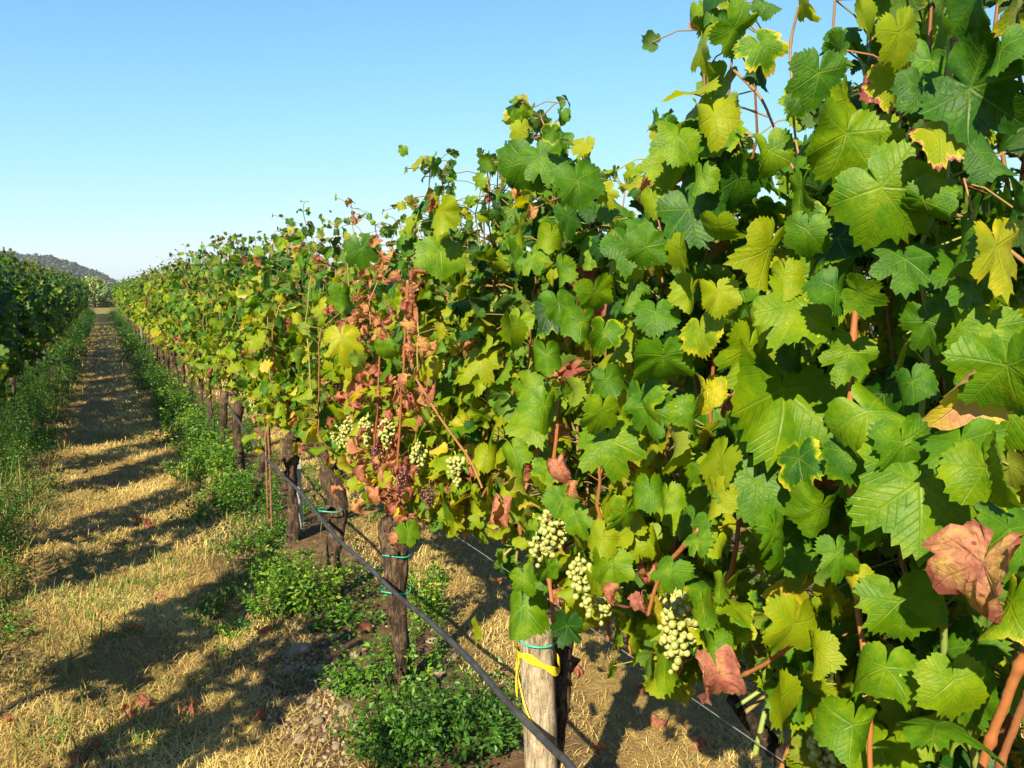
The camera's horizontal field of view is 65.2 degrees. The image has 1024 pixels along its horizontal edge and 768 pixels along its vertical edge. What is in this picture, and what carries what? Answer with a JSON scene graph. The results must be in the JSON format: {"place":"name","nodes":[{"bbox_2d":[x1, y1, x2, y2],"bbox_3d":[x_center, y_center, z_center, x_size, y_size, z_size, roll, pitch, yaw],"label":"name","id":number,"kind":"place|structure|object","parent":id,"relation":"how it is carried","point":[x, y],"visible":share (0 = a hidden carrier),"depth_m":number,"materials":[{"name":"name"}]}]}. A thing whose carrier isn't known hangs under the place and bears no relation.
{"place":"outdoors","nodes":[
{"label":"outdoors","id":0,"kind":"place"},
{"bbox_2d":[233,381,785,763],"bbox_3d":[-12.560,-2.361,26.615,0.003,0.027,63.000,-3,8,-27],"label":"trellis wire","id":1,"kind":"object","parent":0,"point":[633,658],"visible":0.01,"depth_m":1.47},
{"bbox_2d":[0,299,1023,767],"bbox_3d":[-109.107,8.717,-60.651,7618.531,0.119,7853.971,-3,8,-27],"label":"ground","id":2,"kind":"structure","parent":0,"point":[618,691],"depth_m":3.54,"materials":[{"name":"soil"}]},
{"bbox_2d":[0,365,8,379],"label":"grapevine","id":3,"kind":"object","parent":2,"relation":"on","point":[4,370],"visible":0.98,"depth_m":6.29,"materials":[{"name":"green plant"}]},
{"bbox_2d":[0,258,15,406],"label":"grapevine","id":4,"kind":"object","parent":2,"relation":"on","point":[5,337],"visible":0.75,"depth_m":7.51,"materials":[{"name":"green plant"}]},
{"bbox_2d":[0,247,22,402],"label":"grapevine","id":5,"kind":"object","parent":2,"relation":"on","point":[6,299],"visible":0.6,"depth_m":7.78,"materials":[{"name":"green plant"}]},
{"bbox_2d":[0,248,29,401],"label":"grapevine","id":6,"kind":"object","parent":2,"relation":"on","point":[10,290],"visible":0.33,"depth_m":8.73,"materials":[{"name":"green plant"}]},
{"bbox_2d":[3,257,41,398],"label":"grapevine","id":7,"kind":"object","parent":2,"relation":"on","point":[36,317],"visible":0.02,"depth_m":10.86,"materials":[{"name":"green plant"}]},
{"bbox_2d":[1,251,45,415],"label":"grapevine","id":8,"kind":"object","parent":2,"relation":"on","point":[27,346],"visible":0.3,"depth_m":9.55,"materials":[{"name":"green plant"}]},
{"bbox_2d":[13,261,45,386],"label":"grapevine","id":9,"kind":"object","parent":2,"relation":"on","point":[36,288],"visible":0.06,"depth_m":11.73,"materials":[{"name":"green plant"}]},
{"bbox_2d":[18,258,57,370],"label":"grapevine","id":10,"kind":"object","parent":2,"relation":"on","point":[46,279],"visible":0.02,"depth_m":14.28,"materials":[{"name":"green plant"}]},
{"bbox_2d":[17,259,60,372],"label":"grapevine","id":11,"kind":"object","parent":2,"relation":"on","point":[45,294],"visible":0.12,"depth_m":13.45,"materials":[{"name":"green plant"}]},
{"bbox_2d":[30,264,59,357],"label":"grapevine","id":12,"kind":"object","parent":2,"relation":"on","point":[49,279],"visible":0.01,"depth_m":15.25,"materials":[{"name":"green plant"}]},
{"bbox_2d":[0,308,96,682],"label":"weeds","id":13,"kind":"object","parent":2,"relation":"on","point":[74,340],"visible":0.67,"depth_m":7.89,"materials":[{"name":"green plant"}]},
{"bbox_2d":[29,266,70,385],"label":"grapevine","id":14,"kind":"object","parent":2,"relation":"on","point":[46,327],"visible":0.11,"depth_m":12.46,"materials":[{"name":"green plant"}]},
{"bbox_2d":[44,269,62,360],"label":"grapevine","id":15,"kind":"object","parent":2,"relation":"on","point":[57,314],"visible":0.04,"depth_m":16.32,"materials":[{"name":"green plant"}]},
{"bbox_2d":[47,268,66,354],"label":"grapevine","id":16,"kind":"object","parent":2,"relation":"on","point":[62,314],"visible":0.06,"depth_m":17.41,"materials":[{"name":"green plant"}]},
{"bbox_2d":[50,266,67,353],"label":"grapevine","id":17,"kind":"object","parent":2,"relation":"on","point":[65,326],"visible":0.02,"depth_m":18.24,"materials":[{"name":"green plant"}]},
{"bbox_2d":[55,271,70,348],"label":"grapevine","id":18,"kind":"object","parent":2,"relation":"on","point":[69,314],"visible":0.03,"depth_m":19.25,"materials":[{"name":"green plant"}]},
{"bbox_2d":[55,275,70,340],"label":"grapevine","id":19,"kind":"object","parent":2,"relation":"on","point":[68,306],"visible":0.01,"depth_m":20.26,"materials":[{"name":"green plant"}]},
{"bbox_2d":[58,271,71,347],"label":"grapevine","id":20,"kind":"object","parent":2,"relation":"on","point":[68,288],"visible":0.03,"depth_m":21.48,"materials":[{"name":"green plant"}]},
{"bbox_2d":[60,275,74,339],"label":"grapevine","id":21,"kind":"object","parent":2,"relation":"on","point":[68,304],"visible":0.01,"depth_m":22.45,"materials":[{"name":"green plant"}]},
{"bbox_2d":[57,269,78,338],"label":"grapevine","id":22,"kind":"object","parent":2,"relation":"on","point":[73,314],"visible":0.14,"depth_m":24.32,"materials":[{"name":"green plant"}]},
{"bbox_2d":[66,274,72,313],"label":"grapevine","id":23,"kind":"object","parent":2,"relation":"on","point":[70,288],"visible":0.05,"depth_m":23.22,"materials":[{"name":"green plant"}]},
{"bbox_2d":[66,271,80,325],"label":"grapevine","id":24,"kind":"object","parent":2,"relation":"on","point":[72,291],"visible":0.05,"depth_m":24.86,"materials":[{"name":"green plant"}]},
{"bbox_2d":[69,276,83,329],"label":"grapevine","id":25,"kind":"object","parent":2,"relation":"on","point":[77,285],"visible":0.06,"depth_m":27.17,"materials":[{"name":"green plant"}]},
{"bbox_2d":[70,278,82,325],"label":"grapevine","id":26,"kind":"object","parent":2,"relation":"on","point":[78,309],"visible":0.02,"depth_m":28.87,"materials":[{"name":"green plant"}]},
{"bbox_2d":[80,281,89,316],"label":"grapevine","id":27,"kind":"object","parent":2,"relation":"on","point":[85,287],"visible":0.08,"depth_m":41.30,"materials":[{"name":"green plant"}]},
{"bbox_2d":[84,276,116,307],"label":"tree","id":28,"kind":"object","parent":2,"relation":"on","point":[93,285],"visible":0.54,"depth_m":72.21,"materials":[{"name":"green plant"}]},
{"bbox_2d":[95,284,113,300],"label":"tree","id":29,"kind":"object","parent":2,"relation":"on","point":[106,289],"visible":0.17,"depth_m":67.92,"materials":[{"name":"green plant"}]},
{"bbox_2d":[115,282,130,322],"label":"grapevine","id":30,"kind":"object","parent":2,"relation":"on","point":[117,292],"visible":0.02,"depth_m":30.87,"materials":[{"name":"green plant"}]},
{"bbox_2d":[118,278,138,336],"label":"grapevine","id":31,"kind":"object","parent":2,"relation":"on","point":[125,309],"visible":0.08,"depth_m":24.46,"materials":[{"name":"green plant"}]},
{"bbox_2d":[127,275,140,341],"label":"grapevine","id":32,"kind":"object","parent":2,"relation":"on","point":[131,309],"visible":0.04,"depth_m":23.74,"materials":[{"name":"green plant"}]},
{"bbox_2d":[124,274,143,339],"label":"grapevine","id":33,"kind":"object","parent":2,"relation":"on","point":[133,311],"visible":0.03,"depth_m":23.16,"materials":[{"name":"green plant"}]},
{"bbox_2d":[127,276,146,346],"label":"grapevine","id":34,"kind":"object","parent":2,"relation":"on","point":[128,313],"visible":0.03,"depth_m":21.35,"materials":[{"name":"green plant"}]},
{"bbox_2d":[127,278,149,348],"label":"grapevine","id":35,"kind":"object","parent":2,"relation":"on","point":[133,320],"visible":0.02,"depth_m":20.34,"materials":[{"name":"green plant"}]},
{"bbox_2d":[135,516,144,523],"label":"fallen leaf","id":36,"kind":"object","parent":2,"relation":"on","point":[137,520],"visible":0.81,"depth_m":5.45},
{"bbox_2d":[129,269,157,355],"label":"grapevine","id":37,"kind":"object","parent":2,"relation":"on","point":[136,322],"visible":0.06,"depth_m":17.64,"materials":[{"name":"green plant"}]},
{"bbox_2d":[129,274,158,361],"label":"grapevine","id":38,"kind":"object","parent":2,"relation":"on","point":[133,304],"visible":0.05,"depth_m":16.77,"materials":[{"name":"green plant"}]},
{"bbox_2d":[137,694,153,706],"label":"fallen leaf","id":39,"kind":"object","parent":2,"relation":"on","point":[141,698],"visible":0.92,"depth_m":3.09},
{"bbox_2d":[130,267,164,369],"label":"grapevine","id":40,"kind":"object","parent":2,"relation":"on","point":[143,329],"visible":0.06,"depth_m":14.90,"materials":[{"name":"green plant"}]},
{"bbox_2d":[144,518,155,530],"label":"fallen leaf","id":41,"kind":"object","parent":2,"relation":"on","point":[147,521],"visible":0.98,"depth_m":5.39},
{"bbox_2d":[139,268,161,364],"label":"grapevine","id":42,"kind":"object","parent":2,"relation":"on","point":[159,358],"visible":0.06,"depth_m":15.72,"materials":[{"name":"green plant"}]},
{"bbox_2d":[134,265,171,375],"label":"grapevine","id":43,"kind":"object","parent":2,"relation":"on","point":[167,359],"visible":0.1,"depth_m":13.90,"materials":[{"name":"green plant"}]},
{"bbox_2d":[135,257,184,394],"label":"grapevine","id":44,"kind":"object","parent":2,"relation":"on","point":[138,312],"visible":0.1,"depth_m":11.36,"materials":[{"name":"green plant"}]},
{"bbox_2d":[143,264,179,389],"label":"grapevine","id":45,"kind":"object","parent":2,"relation":"on","point":[152,320],"visible":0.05,"depth_m":12.17,"materials":[{"name":"green plant"}]},
{"bbox_2d":[148,268,175,385],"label":"grapevine","id":46,"kind":"object","parent":2,"relation":"on","point":[163,345],"visible":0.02,"depth_m":13.05,"materials":[{"name":"green plant"}]},
{"bbox_2d":[137,243,200,403],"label":"grapevine","id":47,"kind":"object","parent":2,"relation":"on","point":[161,327],"visible":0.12,"depth_m":10.46,"materials":[{"name":"green plant"}]},
{"bbox_2d":[32,400,314,760],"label":"path sprigs","id":48,"kind":"object","parent":2,"relation":"on","point":[112,634],"visible":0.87,"depth_m":3.65,"materials":[{"name":"green plant"}]},
{"bbox_2d":[153,373,196,411],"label":"weed clump","id":49,"kind":"object","parent":2,"relation":"on","point":[160,401],"visible":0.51,"depth_m":10.44,"materials":[{"name":"green plant"}]},
{"bbox_2d":[0,349,363,767],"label":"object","id":50,"kind":"object","parent":2,"relation":"on","point":[95,588],"visible":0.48,"depth_m":4.16,"materials":[{"name":"plant"}]},
{"bbox_2d":[161,445,205,485],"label":"weed clump","id":51,"kind":"object","parent":2,"relation":"on","point":[196,462],"visible":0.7,"depth_m":6.63,"materials":[{"name":"green plant"}]},
{"bbox_2d":[157,248,212,419],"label":"grapevine","id":52,"kind":"object","parent":2,"relation":"on","point":[170,287],"visible":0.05,"depth_m":9.34,"materials":[{"name":"green plant"}]},
{"bbox_2d":[161,251,214,429],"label":"grapevine","id":53,"kind":"object","parent":2,"relation":"on","point":[185,334],"visible":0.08,"depth_m":8.51,"materials":[{"name":"green plant"}]},
{"bbox_2d":[161,234,253,447],"bbox_3d":[-2.732,-0.327,7.613,0.968,2.155,1.661,-4,8,-29],"label":"grapevine","id":54,"kind":"object","parent":2,"relation":"on","point":[186,346],"visible":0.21,"depth_m":7.53,"materials":[{"name":"green plant"}]},
{"bbox_2d":[184,236,266,470],"bbox_3d":[-2.280,-0.152,6.642,0.814,2.070,1.319,-3,8,-27],"label":"grapevine","id":55,"kind":"object","parent":2,"relation":"on","point":[203,363],"visible":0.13,"depth_m":6.61,"materials":[{"name":"green plant"}]},
{"bbox_2d":[201,226,298,503],"bbox_3d":[-1.861,-0.079,5.827,0.674,2.104,1.451,-3,8,-27],"label":"grapevine","id":56,"kind":"object","parent":2,"relation":"on","point":[236,313],"visible":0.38,"depth_m":5.74,"materials":[{"name":"green plant"}]},
{"bbox_2d":[264,413,268,531],"bbox_3d":[-1.573,0.364,5.114,0.022,1.300,0.016,-3,8,-27],"label":"rusty stake","id":57,"kind":"object","parent":2,"relation":"on","point":[266,469],"visible":0.44,"depth_m":5.14,"materials":[{"name":"metal"}]},
{"bbox_2d":[262,344,272,529],"bbox_3d":[-1.527,0.374,5.004,0.028,1.300,0.016,-3,8,-27],"label":"rusty stake","id":58,"kind":"object","parent":2,"relation":"on","point":[270,482],"visible":0.53,"depth_m":5.03,"materials":[{"name":"metal"}]},
{"bbox_2d":[240,539,299,591],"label":"weed clump","id":59,"kind":"object","parent":2,"relation":"on","point":[260,563],"visible":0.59,"depth_m":4.25,"materials":[{"name":"green plant"}]},
{"bbox_2d":[225,200,341,542],"bbox_3d":[-1.269,0.061,4.721,0.785,2.082,1.629,-3,8,-27],"label":"grapevine","id":60,"kind":"object","parent":2,"relation":"on","point":[256,282],"visible":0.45,"depth_m":4.52,"materials":[{"name":"green plant"}]},
{"bbox_2d":[281,665,294,673],"bbox_3d":[-0.936,1.199,3.342,0.047,0.036,0.050,5,8,35],"label":"stone","id":61,"kind":"object","parent":2,"relation":"on","point":[291,668],"visible":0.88,"depth_m":3.33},
{"bbox_2d":[287,225,302,531],"bbox_3d":[-1.363,0.038,5.012,0.044,2.050,0.045,-3,8,-27],"label":"steel post","id":62,"kind":"object","parent":2,"relation":"on","point":[299,486],"depth_m":5.07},
{"bbox_2d":[285,642,312,656],"bbox_3d":[-0.931,1.164,3.498,0.116,0.068,0.086,-1,7,-10],"label":"stone","id":63,"kind":"object","parent":2,"relation":"on","point":[299,649],"visible":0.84,"depth_m":3.47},
{"bbox_2d":[294,733,306,742],"bbox_3d":[-0.744,1.253,2.821,0.044,0.034,0.048,-1,7,-10],"label":"stone","id":64,"kind":"object","parent":2,"relation":"on","point":[297,738],"visible":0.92,"depth_m":2.81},
{"bbox_2d":[253,540,360,616],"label":"weed clump","id":65,"kind":"object","parent":2,"relation":"on","point":[291,585],"visible":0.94,"depth_m":3.88,"materials":[{"name":"green plant"}]},
{"bbox_2d":[303,696,315,703],"bbox_3d":[-0.781,1.224,3.086,0.049,0.026,0.037,1,24,-2],"label":"stone","id":66,"kind":"object","parent":2,"relation":"on","point":[313,699],"visible":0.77,"depth_m":3.08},
{"bbox_2d":[313,716,323,724],"bbox_3d":[-0.710,1.239,2.929,0.038,0.040,0.047,5,4,20],"label":"stone","id":67,"kind":"object","parent":2,"relation":"on","point":[317,719],"visible":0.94,"depth_m":2.92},
{"bbox_2d":[313,664,327,674],"bbox_3d":[-0.788,1.190,3.312,0.069,0.058,0.055,13,20,37],"label":"stone","id":68,"kind":"object","parent":2,"relation":"on","point":[317,670],"visible":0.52,"depth_m":3.29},
{"bbox_2d":[326,633,337,639],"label":"stone","id":69,"kind":"object","parent":2,"relation":"on","point":[333,638],"visible":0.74,"depth_m":3.60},
{"bbox_2d":[244,193,423,600],"bbox_3d":[-0.590,0.221,3.594,0.864,2.030,2.168,-3,8,-27],"label":"grapevine","id":70,"kind":"object","parent":2,"relation":"on","point":[304,319],"visible":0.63,"depth_m":3.58,"materials":[{"name":"green plant"}]},
{"bbox_2d":[331,741,340,750],"bbox_3d":[-0.610,1.261,2.779,0.034,0.026,0.038,-4,8,-32],"label":"stone","id":71,"kind":"object","parent":2,"relation":"on","point":[334,746],"visible":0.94,"depth_m":2.77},
{"bbox_2d":[338,703,352,715],"bbox_3d":[-0.624,1.225,2.998,0.061,0.027,0.064,6,22,-24],"label":"stone","id":72,"kind":"object","parent":2,"relation":"on","point":[349,706],"visible":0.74,"depth_m":2.99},
{"bbox_2d":[313,647,378,704],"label":"weed clump","id":73,"kind":"object","parent":2,"relation":"on","point":[346,679],"visible":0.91,"depth_m":3.11,"materials":[{"name":"green plant"}]},
{"bbox_2d":[350,651,359,658],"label":"stone","id":74,"kind":"object","parent":2,"relation":"on","point":[354,653],"visible":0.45,"depth_m":3.41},
{"bbox_2d":[357,623,373,634],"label":"fallen leaf","id":75,"kind":"object","parent":2,"relation":"on","point":[360,628],"visible":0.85,"depth_m":3.64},
{"bbox_2d":[185,457,586,767],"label":"gravel","id":76,"kind":"structure","parent":2,"relation":"on","point":[326,711],"depth_m":3.11,"materials":[{"name":"gravel"}]},
{"bbox_2d":[327,674,459,767],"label":"weed clump","id":77,"kind":"object","parent":2,"relation":"on","point":[381,737],"visible":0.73,"depth_m":2.71,"materials":[{"name":"green plant"}]},
{"bbox_2d":[406,535,452,625],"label":"weed clump","id":78,"kind":"object","parent":2,"relation":"on","point":[434,596],"visible":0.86,"depth_m":3.81,"materials":[{"name":"green plant"}]},
{"bbox_2d":[425,637,438,643],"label":"stone","id":79,"kind":"object","parent":2,"relation":"on","point":[429,638],"visible":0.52,"depth_m":3.60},
{"bbox_2d":[432,668,445,674],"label":"stone","id":80,"kind":"object","parent":2,"relation":"on","point":[443,672],"visible":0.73,"depth_m":3.29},
{"bbox_2d":[317,144,563,692],"bbox_3d":[-0.223,0.314,2.696,0.767,2.053,2.037,-3,8,-27],"label":"grapevine","id":81,"kind":"object","parent":2,"relation":"on","point":[381,474],"visible":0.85,"depth_m":2.39,"materials":[{"name":"green plant"}]},
{"bbox_2d":[381,654,523,767],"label":"weed clump","id":82,"kind":"object","parent":2,"relation":"on","point":[462,712],"visible":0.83,"depth_m":2.70,"materials":[{"name":"green plant"}]},
{"bbox_2d":[447,653,458,660],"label":"stone","id":83,"kind":"object","parent":2,"relation":"on","point":[455,658],"visible":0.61,"depth_m":3.45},
{"bbox_2d":[108,309,814,767],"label":"weeds","id":84,"kind":"object","parent":2,"relation":"on","point":[228,487],"visible":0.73,"depth_m":5.19,"materials":[{"name":"green plant"}]},
{"bbox_2d":[447,235,531,428],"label":"grapevine","id":85,"kind":"object","parent":2,"relation":"on","point":[481,242],"visible":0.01,"depth_m":7.49,"materials":[{"name":"green plant"}]},
{"bbox_2d":[515,612,559,767],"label":"wooden post","id":86,"kind":"object","parent":2,"relation":"on","point":[537,654],"visible":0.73,"depth_m":1.89,"materials":[{"name":"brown wood"}]},
{"bbox_2d":[224,397,576,767],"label":"irrigation hose","id":87,"kind":"object","parent":86,"relation":"attached to","point":[545,741],"visible":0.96,"depth_m":2.30,"materials":[{"name":"plastic"}]},
{"bbox_2d":[500,250,602,444],"bbox_3d":[0.309,-0.142,6.515,0.776,2.051,1.619,-4,8,-30],"label":"grapevine","id":88,"kind":"object","parent":2,"relation":"on","point":[510,351],"depth_m":6.66,"materials":[{"name":"green plant"}]},
{"bbox_2d":[341,0,811,767],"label":"grapevine","id":89,"kind":"object","parent":2,"relation":"on","point":[539,532],"visible":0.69,"depth_m":1.52,"materials":[{"name":"green plant"}]},
{"bbox_2d":[573,665,582,678],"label":"fallen leaf","id":90,"kind":"object","parent":2,"relation":"on","point":[577,669],"visible":0.66,"depth_m":3.34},
{"bbox_2d":[592,742,606,753],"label":"fallen leaf","id":91,"kind":"object","parent":2,"relation":"on","point":[600,745],"visible":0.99,"depth_m":2.76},
{"bbox_2d":[633,676,647,694],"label":"fallen leaf","id":92,"kind":"object","parent":2,"relation":"on","point":[640,688],"visible":0.83,"depth_m":3.17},
{"bbox_2d":[651,714,669,727],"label":"fallen leaf","id":93,"kind":"object","parent":2,"relation":"on","point":[655,721],"visible":1,"depth_m":2.95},
{"bbox_2d":[693,729,707,752],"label":"fallen leaf","id":94,"kind":"object","parent":2,"relation":"on","point":[705,738],"visible":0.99,"depth_m":2.82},
{"bbox_2d":[508,0,1023,767],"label":"grapevine","id":95,"kind":"object","parent":2,"relation":"on","point":[868,486],"visible":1,"depth_m":0.88,"materials":[{"name":"green plant"}]},
{"bbox_2d":[767,200,937,402],"bbox_3d":[1.773,0.132,3.775,0.820,2.145,1.576,-6,9,-43],"label":"grapevine","id":96,"kind":"object","parent":2,"relation":"on","point":[874,332],"depth_m":3.81,"materials":[{"name":"green plant"}]},
{"bbox_2d":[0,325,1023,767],"bbox_3d":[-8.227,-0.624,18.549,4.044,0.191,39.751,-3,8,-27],"label":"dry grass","id":97,"kind":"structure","parent":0,"point":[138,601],"depth_m":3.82,"materials":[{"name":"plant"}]},
{"bbox_2d":[3,712,15,726],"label":"fallen leaf","id":98,"kind":"object","parent":97,"relation":"on","point":[10,715],"visible":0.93,"depth_m":2.91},
{"bbox_2d":[71,752,88,764],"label":"fallen leaf","id":99,"kind":"object","parent":97,"relation":"on","point":[78,756],"visible":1,"depth_m":2.70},
{"bbox_2d":[87,737,101,757],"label":"fallen leaf","id":100,"kind":"object","parent":97,"relation":"on","point":[97,743],"visible":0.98,"depth_m":2.75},
{"bbox_2d":[122,700,135,717],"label":"fallen leaf","id":101,"kind":"object","parent":97,"relation":"on","point":[127,706],"visible":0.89,"depth_m":3.01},
{"bbox_2d":[124,623,141,631],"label":"fallen leaf","id":102,"kind":"object","parent":97,"relation":"on","point":[132,625],"visible":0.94,"depth_m":3.71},
{"bbox_2d":[155,594,165,601],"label":"fallen leaf","id":103,"kind":"object","parent":97,"relation":"on","point":[159,596],"visible":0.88,"depth_m":4.11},
{"bbox_2d":[180,696,193,717],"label":"fallen leaf","id":104,"kind":"object","parent":97,"relation":"on","point":[186,709],"visible":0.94,"depth_m":3.03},
{"bbox_2d":[254,707,263,721],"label":"fallen leaf","id":105,"kind":"object","parent":97,"relation":"on","point":[260,712],"visible":0.98,"depth_m":2.97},
{"bbox_2d":[257,625,273,638],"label":"fallen leaf","id":106,"kind":"object","parent":97,"relation":"on","point":[264,630],"visible":0.98,"depth_m":3.66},
{"bbox_2d":[0,0,1023,281],"label":"sky","id":107,"kind":"structure","parent":0,"point":[133,132],"materials":[{"name":"blue"}]},
{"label":"hills","id":108,"kind":"structure","parent":0,"visible":0},
{"bbox_2d":[1,251,118,287],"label":"hillside scrub","id":109,"kind":"object","parent":108,"relation":"on","point":[72,268],"visible":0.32,"depth_m":375.46,"materials":[{"name":"green plant"}]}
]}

